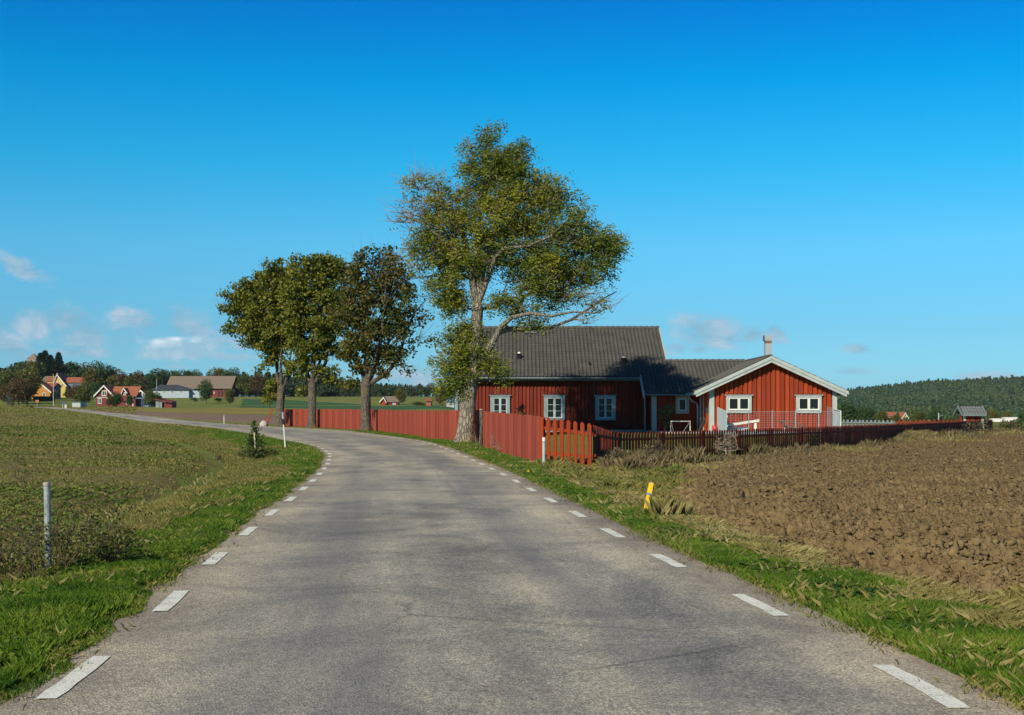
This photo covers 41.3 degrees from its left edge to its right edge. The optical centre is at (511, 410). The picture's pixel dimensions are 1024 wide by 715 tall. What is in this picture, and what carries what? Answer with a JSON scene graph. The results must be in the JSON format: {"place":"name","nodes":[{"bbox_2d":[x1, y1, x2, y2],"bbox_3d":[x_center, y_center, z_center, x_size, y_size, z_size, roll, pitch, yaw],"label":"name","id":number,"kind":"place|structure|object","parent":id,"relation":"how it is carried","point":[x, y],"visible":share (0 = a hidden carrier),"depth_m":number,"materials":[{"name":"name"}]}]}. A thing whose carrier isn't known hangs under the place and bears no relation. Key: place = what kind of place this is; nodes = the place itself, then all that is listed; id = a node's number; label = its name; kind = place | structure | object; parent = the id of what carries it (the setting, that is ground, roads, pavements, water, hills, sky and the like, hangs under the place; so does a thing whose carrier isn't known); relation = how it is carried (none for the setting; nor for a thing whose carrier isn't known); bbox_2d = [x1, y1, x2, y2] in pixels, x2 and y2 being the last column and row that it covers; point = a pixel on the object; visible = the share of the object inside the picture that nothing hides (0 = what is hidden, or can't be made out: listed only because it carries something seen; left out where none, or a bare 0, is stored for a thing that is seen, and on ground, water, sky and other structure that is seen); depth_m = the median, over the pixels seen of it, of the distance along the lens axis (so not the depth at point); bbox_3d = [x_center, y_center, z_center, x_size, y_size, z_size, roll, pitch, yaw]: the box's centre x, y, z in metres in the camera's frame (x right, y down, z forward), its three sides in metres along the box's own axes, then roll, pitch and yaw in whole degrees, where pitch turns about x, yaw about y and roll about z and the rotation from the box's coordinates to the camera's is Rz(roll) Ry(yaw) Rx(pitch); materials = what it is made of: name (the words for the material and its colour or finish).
{"place":"outdoors","nodes":[
{"label":"outdoors","id":0,"kind":"place"},
{"bbox_2d":[0,410,217,551],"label":"crop field","id":1,"kind":"structure","parent":0,"point":[155,480],"depth_m":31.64,"materials":[{"name":"green plant"}]},
{"bbox_2d":[0,425,205,547],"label":"seedlings","id":2,"kind":"object","parent":1,"relation":"on","point":[71,487],"visible":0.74,"depth_m":36.88,"materials":[{"name":"green plant"}]},
{"bbox_2d":[0,405,259,431],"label":"meadow grass","id":3,"kind":"structure","parent":0,"point":[106,422],"depth_m":226.43,"materials":[{"name":"green plant"}]},
{"bbox_2d":[0,427,324,704],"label":"verge grass","id":4,"kind":"structure","parent":0,"point":[73,618],"depth_m":11.06,"materials":[{"name":"green plant"}]},
{"bbox_2d":[87,409,275,423],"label":"plowed strip","id":5,"kind":"object","parent":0,"point":[243,418],"visible":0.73,"depth_m":224.45,"materials":[{"name":"brown soil"}]},
{"bbox_2d":[120,407,296,413],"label":"stubble field","id":6,"kind":"structure","parent":0,"point":[235,410],"depth_m":297.78,"materials":[{"name":"beige plant"}]},
{"bbox_2d":[236,399,454,409],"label":"green field","id":7,"kind":"structure","parent":0,"point":[260,402],"depth_m":391.13,"materials":[{"name":"green plant"}]},
{"bbox_2d":[0,407,1023,714],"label":"road","id":8,"kind":"structure","parent":0,"point":[364,573],"depth_m":9.23,"materials":[{"name":"grey asphalt"}]},
{"bbox_2d":[0,396,1023,667],"bbox_3d":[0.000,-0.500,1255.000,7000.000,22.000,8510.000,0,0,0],"label":"ground","id":9,"kind":"structure","parent":0,"point":[190,402],"depth_m":169.85,"materials":[{"name":"green plant"}]},
{"bbox_2d":[0,382,12,405],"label":"deciduous tree","id":10,"kind":"object","parent":9,"relation":"on","point":[3,392],"visible":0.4,"depth_m":427.99,"materials":[{"name":"plant"}]},
{"bbox_2d":[0,369,34,390],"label":"deciduous tree","id":11,"kind":"object","parent":9,"relation":"on","point":[6,376],"visible":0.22,"depth_m":468.91,"materials":[{"name":"green plant"}]},
{"bbox_2d":[6,377,35,405],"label":"deciduous tree","id":12,"kind":"object","parent":9,"relation":"on","point":[21,392],"visible":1,"depth_m":411.41,"materials":[{"name":"green plant"}]},
{"bbox_2d":[6,426,42,506],"bbox_3d":[-7.330,0.890,20.414,0.699,1.356,0.501,0,0,22],"label":"tall weed","id":13,"kind":"object","parent":9,"relation":"on","point":[25,469],"visible":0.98,"depth_m":20.45,"materials":[{"name":"green plant"}]},
{"bbox_2d":[13,370,40,405],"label":"deciduous tree","id":14,"kind":"object","parent":9,"relation":"on","point":[28,375],"visible":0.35,"depth_m":419.82,"materials":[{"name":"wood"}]},
{"bbox_2d":[15,360,43,386],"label":"deciduous tree","id":15,"kind":"object","parent":9,"relation":"on","point":[33,370],"visible":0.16,"depth_m":499.47,"materials":[{"name":"green plant"}]},
{"bbox_2d":[27,361,46,379],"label":"deciduous tree","id":16,"kind":"object","parent":9,"relation":"on","point":[42,370],"visible":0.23,"depth_m":599.26,"materials":[{"name":"green plant"}]},
{"bbox_2d":[31,382,61,398],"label":"ochre house","id":17,"kind":"structure","parent":9,"relation":"on","point":[46,389],"depth_m":542.82,"materials":[{"name":"orange wood"}]},
{"bbox_2d":[43,482,51,565],"bbox_3d":[-4.361,1.204,12.757,0.085,1.072,0.066,0,0,0],"label":"metal post","id":18,"kind":"object","parent":9,"relation":"on","point":[47,504],"visible":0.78,"depth_m":12.73,"materials":[{"name":"grey metal"}]},
{"bbox_2d":[44,355,60,375],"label":"spruce","id":19,"kind":"object","parent":9,"relation":"on","point":[50,364],"visible":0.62,"depth_m":638.63,"materials":[{"name":"green plant"}]},
{"bbox_2d":[54,352,64,373],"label":"spruce","id":20,"kind":"object","parent":9,"relation":"on","point":[59,361],"visible":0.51,"depth_m":649.02,"materials":[{"name":"green plant"}]},
{"bbox_2d":[46,373,84,396],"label":"yellow house","id":21,"kind":"structure","parent":9,"relation":"on","point":[65,382],"depth_m":573.50,"materials":[{"name":"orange wood"}]},
{"bbox_2d":[0,501,138,580],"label":"bramble thicket","id":22,"kind":"object","parent":9,"relation":"on","point":[24,554],"visible":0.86,"depth_m":12.63,"materials":[{"name":"green plant"}]},
{"bbox_2d":[67,384,80,400],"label":"deciduous tree","id":23,"kind":"object","parent":9,"relation":"on","point":[71,392],"visible":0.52,"depth_m":480.85,"materials":[{"name":"green plant"}]},
{"bbox_2d":[62,361,87,376],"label":"deciduous tree","id":24,"kind":"object","parent":9,"relation":"on","point":[71,367],"visible":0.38,"depth_m":648.62,"materials":[{"name":"green plant"}]},
{"bbox_2d":[73,383,93,401],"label":"deciduous tree","id":25,"kind":"object","parent":9,"relation":"on","point":[82,393],"visible":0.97,"depth_m":456.47,"materials":[{"name":"green plant"}]},
{"bbox_2d":[80,368,103,397],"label":"deciduous tree","id":26,"kind":"object","parent":9,"relation":"on","point":[90,377],"visible":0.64,"depth_m":558.81,"materials":[{"name":"green plant"}]},
{"bbox_2d":[83,360,116,388],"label":"deciduous tree","id":27,"kind":"object","parent":9,"relation":"on","point":[104,372],"visible":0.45,"depth_m":617.56,"materials":[{"name":"green plant"}]},
{"bbox_2d":[106,375,120,386],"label":"birch","id":28,"kind":"object","parent":9,"relation":"on","point":[112,381],"visible":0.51,"depth_m":539.11,"materials":[{"name":"green plant"}]},
{"bbox_2d":[45,504,187,562],"bbox_3d":[-3.781,1.238,12.956,1.370,0.686,0.920,0,0,0],"label":"bramble","id":29,"kind":"object","parent":9,"relation":"on","point":[108,554],"visible":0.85,"depth_m":12.95,"materials":[{"name":"green plant"}]},
{"bbox_2d":[110,391,123,406],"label":"garden tree","id":30,"kind":"object","parent":9,"relation":"on","point":[116,399],"visible":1,"depth_m":346.28,"materials":[{"name":"green plant"}]},
{"bbox_2d":[93,385,142,405],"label":"red house","id":31,"kind":"structure","parent":9,"relation":"on","point":[100,394],"depth_m":392.84,"materials":[{"name":"orange"}]},
{"bbox_2d":[113,369,127,385],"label":"deciduous tree","id":32,"kind":"object","parent":9,"relation":"on","point":[119,377],"visible":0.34,"depth_m":598.61,"materials":[{"name":"green plant"}]},
{"bbox_2d":[123,376,143,388],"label":"deciduous tree","id":33,"kind":"object","parent":9,"relation":"on","point":[129,380],"visible":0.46,"depth_m":559.00,"materials":[{"name":"green plant"}]},
{"bbox_2d":[132,370,147,389],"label":"deciduous tree","id":34,"kind":"object","parent":9,"relation":"on","point":[137,376],"visible":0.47,"depth_m":598.79,"materials":[{"name":"green plant"}]},
{"bbox_2d":[134,390,154,406],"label":"blue grey house","id":35,"kind":"structure","parent":9,"relation":"on","point":[141,401],"depth_m":395.64,"materials":[{"name":"white paint"}]},
{"bbox_2d":[143,390,154,407],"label":"garden tree","id":36,"kind":"object","parent":9,"relation":"on","point":[149,396],"visible":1,"depth_m":346.23,"materials":[{"name":"green plant"}]},
{"bbox_2d":[0,426,298,581],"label":"dry grass","id":37,"kind":"structure","parent":9,"relation":"on","point":[210,443],"depth_m":28.31,"materials":[{"name":"plant"}]},
{"bbox_2d":[142,373,157,390],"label":"deciduous tree","id":38,"kind":"object","parent":9,"relation":"on","point":[151,378],"visible":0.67,"depth_m":617.37,"materials":[{"name":"green plant"}]},
{"bbox_2d":[145,368,166,391],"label":"deciduous tree","id":39,"kind":"object","parent":9,"relation":"on","point":[159,377],"visible":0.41,"depth_m":639.17,"materials":[{"name":"green plant"}]},
{"bbox_2d":[154,398,176,407],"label":"open shed","id":40,"kind":"structure","parent":9,"relation":"on","point":[166,403],"depth_m":345.08,"materials":[{"name":"red paint"}]},
{"bbox_2d":[159,369,176,384],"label":"deciduous tree","id":41,"kind":"object","parent":9,"relation":"on","point":[173,373],"visible":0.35,"depth_m":647.32,"materials":[{"name":"green plant"}]},
{"bbox_2d":[151,385,201,397],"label":"white house","id":42,"kind":"structure","parent":9,"relation":"on","point":[171,391],"depth_m":560.00,"materials":[{"name":"stone"}]},
{"bbox_2d":[167,376,237,396],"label":"barn","id":43,"kind":"structure","parent":9,"relation":"on","point":[220,384],"depth_m":604.53,"materials":[{"name":"tile"}]},
{"bbox_2d":[197,379,213,403],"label":"deciduous tree","id":44,"kind":"object","parent":9,"relation":"on","point":[205,388],"visible":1,"depth_m":474.70,"materials":[{"name":"green plant"}]},
{"bbox_2d":[0,360,454,398],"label":"wood","id":45,"kind":"object","parent":9,"relation":"on","point":[328,389],"visible":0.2,"depth_m":616.34,"materials":[{"name":"green plant"}]},
{"bbox_2d":[223,388,234,405],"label":"deciduous tree","id":46,"kind":"object","parent":9,"relation":"on","point":[229,394],"visible":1,"depth_m":450.98,"materials":[{"name":"green plant"}]},
{"bbox_2d":[221,367,240,381],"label":"deciduous tree","id":47,"kind":"object","parent":9,"relation":"on","point":[235,373],"visible":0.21,"depth_m":619.82,"materials":[{"name":"green plant"}]},
{"bbox_2d":[235,373,254,396],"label":"deciduous tree","id":48,"kind":"object","parent":9,"relation":"on","point":[243,385],"visible":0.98,"depth_m":599.29,"materials":[{"name":"green plant"}]},
{"bbox_2d":[226,445,265,457],"bbox_3d":[-9.088,1.478,46.140,1.501,0.635,0.810,0,0,-22],"label":"dark bush","id":49,"kind":"object","parent":9,"relation":"on","point":[251,454],"visible":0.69,"depth_m":46.13,"materials":[{"name":"green plant"}]},
{"bbox_2d":[239,419,268,454],"bbox_3d":[-8.877,1.027,46.649,1.091,1.484,1.134,0,0,0],"label":"young spruce","id":50,"kind":"object","parent":9,"relation":"on","point":[255,430],"visible":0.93,"depth_m":46.63,"materials":[{"name":"green plant"}]},
{"bbox_2d":[248,373,266,396],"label":"deciduous tree","id":51,"kind":"object","parent":9,"relation":"on","point":[257,382],"visible":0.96,"depth_m":597.77,"materials":[{"name":"plant"}]},
{"bbox_2d":[215,257,305,426],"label":"maple tree","id":52,"kind":"object","parent":9,"relation":"on","point":[256,303],"visible":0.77,"depth_m":129.40,"materials":[{"name":"green plant"}]},
{"bbox_2d":[252,444,283,457],"bbox_3d":[-8.420,1.448,46.919,1.565,0.658,1.038,0,0,0],"label":"bush","id":53,"kind":"object","parent":9,"relation":"on","point":[268,452],"visible":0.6,"depth_m":46.79,"materials":[{"name":"green plant"}]},
{"bbox_2d":[275,250,357,427],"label":"maple tree","id":54,"kind":"object","parent":9,"relation":"on","point":[315,272],"visible":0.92,"depth_m":120.31,"materials":[{"name":"green plant"}]},
{"bbox_2d":[326,234,438,430],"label":"maple tree","id":55,"kind":"object","parent":9,"relation":"on","point":[375,329],"visible":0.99,"depth_m":99.54,"materials":[{"name":"green plant"}]},
{"bbox_2d":[379,396,399,404],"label":"red cottage","id":56,"kind":"structure","parent":9,"relation":"on","point":[389,400],"depth_m":461.11,"materials":[{"name":"paint"}]},
{"bbox_2d":[394,387,406,404],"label":"birch","id":57,"kind":"object","parent":9,"relation":"on","point":[401,396],"visible":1,"depth_m":456.86,"materials":[{"name":"green plant"}]},
{"bbox_2d":[284,409,540,460],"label":"board fence","id":58,"kind":"object","parent":9,"relation":"on","point":[517,435],"visible":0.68,"depth_m":68.56,"materials":[{"name":"red paint"}]},
{"bbox_2d":[479,409,482,445],"bbox_3d":[-1.279,0.754,55.843,0.195,1.659,0.162,0,0,0],"label":"gate post","id":59,"kind":"object","parent":9,"relation":"on","point":[481,428],"visible":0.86,"depth_m":55.78,"materials":[{"name":"brown wood"}]},
{"bbox_2d":[379,116,633,442],"bbox_3d":[-0.343,-5.834,60.960,11.663,14.834,4.541,0,0,0],"label":"ash tree","id":60,"kind":"object","parent":9,"relation":"on","point":[496,169],"visible":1,"depth_m":60.63,"materials":[{"name":"green plant"}]},
{"bbox_2d":[0,443,1023,713],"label":"edge tufts","id":61,"kind":"object","parent":9,"relation":"on","point":[788,601],"visible":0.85,"depth_m":10.00,"materials":[{"name":"green plant"}]},
{"bbox_2d":[0,441,1023,689],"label":"dead stems","id":62,"kind":"object","parent":9,"relation":"on","point":[614,505],"visible":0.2,"depth_m":12.14,"materials":[{"name":"beige plant"}]},
{"bbox_2d":[0,475,1023,670],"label":"clover","id":63,"kind":"object","parent":9,"relation":"on","point":[853,585],"visible":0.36,"depth_m":11.77,"materials":[{"name":"green plant"}]},
{"bbox_2d":[540,417,593,465],"bbox_3d":[1.423,0.883,36.283,0.193,1.434,2.393,0,0,-33],"label":"slatted fence","id":64,"kind":"object","parent":9,"relation":"on","point":[575,455],"visible":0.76,"depth_m":36.13,"materials":[{"name":"paint"}]},
{"bbox_2d":[605,447,627,459],"bbox_3d":[2.639,1.167,34.281,0.628,0.792,0.717,0,0,-13],"label":"withered shrub","id":65,"kind":"object","parent":9,"relation":"on","point":[619,452],"visible":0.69,"depth_m":34.25,"materials":[{"name":"brown plant"}]},
{"bbox_2d":[454,321,848,431],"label":"farmhouse","id":66,"kind":"object","parent":9,"relation":"on","point":[622,378],"visible":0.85,"depth_m":73.14,"materials":[{"name":"red paint"}]},
{"bbox_2d":[489,395,510,413],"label":"window","id":67,"kind":"structure","parent":66,"relation":"in","point":[498,403],"depth_m":73.09,"materials":[{"name":"paint"}]},
{"bbox_2d":[543,395,565,419],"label":"window","id":68,"kind":"structure","parent":66,"relation":"in","point":[554,405],"depth_m":73.09,"materials":[{"name":"paint"}]},
{"bbox_2d":[594,395,616,419],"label":"window","id":69,"kind":"structure","parent":66,"relation":"in","point":[605,405],"depth_m":73.09,"materials":[{"name":"paint"}]},
{"bbox_2d":[676,396,688,413],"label":"window","id":70,"kind":"structure","parent":66,"relation":"in","point":[682,406],"depth_m":71.40,"materials":[{"name":"grey paint"}]},
{"bbox_2d":[700,395,703,429],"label":"door","id":71,"kind":"structure","parent":66,"relation":"in","point":[701,396],"depth_m":70.53,"materials":[{"name":"white paint"}]},
{"bbox_2d":[724,395,752,412],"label":"window","id":72,"kind":"structure","parent":66,"relation":"in","point":[733,402],"depth_m":67.40,"materials":[{"name":"grey paint"}]},
{"bbox_2d":[794,395,822,412],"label":"window","id":73,"kind":"structure","parent":66,"relation":"in","point":[803,402],"depth_m":67.40,"materials":[{"name":"grey paint"}]},
{"bbox_2d":[639,435,666,454],"bbox_3d":[3.726,1.088,35.974,0.847,0.929,0.762,0,0,22],"label":"withered shrub","id":74,"kind":"object","parent":9,"relation":"on","point":[654,447],"visible":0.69,"depth_m":35.94,"materials":[{"name":"brown plant"}]},
{"bbox_2d":[636,493,693,514],"bbox_3d":[2.125,1.320,18.709,0.813,0.429,0.910,0,0,20],"label":"dry tuft","id":75,"kind":"object","parent":9,"relation":"on","point":[673,505],"visible":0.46,"depth_m":18.54,"materials":[{"name":"beige plant"}]},
{"bbox_2d":[655,431,713,433],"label":"stone terrace","id":76,"kind":"structure","parent":9,"relation":"on","point":[677,432],"depth_m":69.90,"materials":[{"name":"concrete"}]},
{"bbox_2d":[657,401,676,430],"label":"young tree","id":77,"kind":"object","parent":76,"relation":"on","point":[666,415],"visible":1,"depth_m":69.44,"materials":[{"name":"green plant"}]},
{"bbox_2d":[352,430,1023,707],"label":"verge grass","id":78,"kind":"structure","parent":9,"relation":"on","point":[840,611],"depth_m":10.25,"materials":[{"name":"green plant"}]},
{"bbox_2d":[712,431,744,457],"bbox_3d":[6.451,1.038,40.695,0.986,1.036,0.727,0,0,0],"label":"withered shrub","id":79,"kind":"object","parent":9,"relation":"on","point":[729,444],"visible":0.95,"depth_m":40.68,"materials":[{"name":"grey plant"}]},
{"bbox_2d":[718,431,820,434],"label":"wooden deck","id":80,"kind":"structure","parent":9,"relation":"on","point":[759,432],"depth_m":64.40,"materials":[{"name":"wood"}]},
{"bbox_2d":[717,407,727,431],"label":"privacy screen","id":81,"kind":"object","parent":80,"relation":"on","point":[722,416],"visible":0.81,"depth_m":66.00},
{"bbox_2d":[728,406,839,431],"bbox_3d":[12.930,0.385,65.897,5.366,1.230,2.908,0,0,0],"label":"wire fence","id":82,"kind":"object","parent":80,"relation":"on","point":[828,411],"visible":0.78,"depth_m":64.46,"materials":[{"name":"metal"}]},
{"bbox_2d":[833,409,841,426],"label":"privacy screen","id":83,"kind":"object","parent":80,"relation":"on","point":[837,418],"visible":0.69,"depth_m":65.18,"materials":[{"name":"white paint"}]},
{"bbox_2d":[523,460,1023,627],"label":"dry grass","id":84,"kind":"structure","parent":9,"relation":"on","point":[1007,610],"depth_m":12.97,"materials":[{"name":"plant"}]},
{"bbox_2d":[588,419,992,464],"bbox_3d":[17.395,0.981,62.391,1.639,1.238,62.270,0,0,29],"label":"picket fence","id":85,"kind":"object","parent":9,"relation":"on","point":[603,438],"visible":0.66,"depth_m":45.98,"materials":[{"name":"red paint"}]},
{"bbox_2d":[564,464,1022,603],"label":"straw","id":86,"kind":"object","parent":9,"relation":"on","point":[1009,591],"visible":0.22,"depth_m":13.38,"materials":[{"name":"beige plant"}]},
{"bbox_2d":[837,400,862,421],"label":"deciduous tree","id":87,"kind":"object","parent":9,"relation":"on","point":[850,412],"visible":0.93,"depth_m":328.40,"materials":[{"name":"green plant"}]},
{"bbox_2d":[857,406,875,421],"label":"deciduous tree","id":88,"kind":"object","parent":9,"relation":"on","point":[869,413],"visible":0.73,"depth_m":338.62,"materials":[{"name":"green plant"}]},
{"bbox_2d":[842,419,894,428],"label":"picket fence","id":89,"kind":"object","parent":9,"relation":"on","point":[860,422],"visible":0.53,"depth_m":95.53,"materials":[{"name":"white wood"}]},
{"bbox_2d":[873,410,889,421],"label":"deciduous tree","id":90,"kind":"object","parent":9,"relation":"on","point":[881,415],"visible":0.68,"depth_m":399.11,"materials":[{"name":"green plant"}]},
{"bbox_2d":[909,411,929,421],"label":"deciduous tree","id":91,"kind":"object","parent":9,"relation":"on","point":[918,417],"visible":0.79,"depth_m":379.26,"materials":[{"name":"green plant"}]},
{"bbox_2d":[842,410,1023,421],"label":"tree belt","id":92,"kind":"object","parent":9,"relation":"on","point":[1013,414],"visible":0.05,"depth_m":635.33,"materials":[{"name":"green plant"}]},
{"bbox_2d":[927,407,942,421],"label":"deciduous tree","id":93,"kind":"object","parent":9,"relation":"on","point":[933,413],"visible":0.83,"depth_m":379.48,"materials":[{"name":"green plant"}]},
{"bbox_2d":[953,405,986,430],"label":"well house","id":94,"kind":"structure","parent":9,"relation":"on","point":[970,412],"depth_m":85.50,"materials":[{"name":"grey metal"}]},
{"bbox_2d":[962,419,996,433],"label":"withered shrub","id":95,"kind":"object","parent":9,"relation":"on","point":[976,426],"visible":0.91,"depth_m":77.12,"materials":[{"name":"brown plant"}]},
{"bbox_2d":[995,419,1023,430],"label":"withered shrub","id":96,"kind":"object","parent":9,"relation":"on","point":[1013,424],"visible":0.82,"depth_m":90.16,"materials":[{"name":"green plant"}]},
{"bbox_2d":[0,0,1023,398],"label":"sky","id":97,"kind":"structure","parent":0,"point":[841,182],"materials":[{"name":"blue"}]},
{"bbox_2d":[531,456,696,497],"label":"rough grass","id":98,"kind":"structure","parent":0,"point":[661,479],"depth_m":28.40,"materials":[{"name":"green plant"}]},
{"bbox_2d":[727,419,758,430],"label":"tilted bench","id":99,"kind":"object","parent":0,"point":[741,428],"visible":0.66,"depth_m":66.05,"materials":[{"name":"white paint"}]},
{"bbox_2d":[597,427,1023,468],"bbox_3d":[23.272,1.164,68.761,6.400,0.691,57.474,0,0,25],"label":"tall dry grass","id":100,"kind":"structure","parent":0,"point":[948,439],"depth_m":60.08,"materials":[{"name":"beige plant"}]},
{"bbox_2d":[666,431,1023,594],"bbox_3d":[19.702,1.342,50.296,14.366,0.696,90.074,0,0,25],"label":"plowed field","id":101,"kind":"structure","parent":0,"point":[775,513],"depth_m":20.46,"materials":[{"name":"soil"}]},
{"bbox_2d":[839,384,1023,413],"bbox_3d":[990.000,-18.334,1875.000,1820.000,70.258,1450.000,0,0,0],"label":"hill","id":102,"kind":"structure","parent":0,"point":[1016,394],"depth_m":1880.80,"materials":[{"name":"green plant"}]},
{"bbox_2d":[837,374,1023,415],"bbox_3d":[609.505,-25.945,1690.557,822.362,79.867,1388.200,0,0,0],"label":"hill forest","id":103,"kind":"object","parent":102,"relation":"on","point":[959,385],"visible":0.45,"depth_m":1831.28,"materials":[{"name":"green plant"}]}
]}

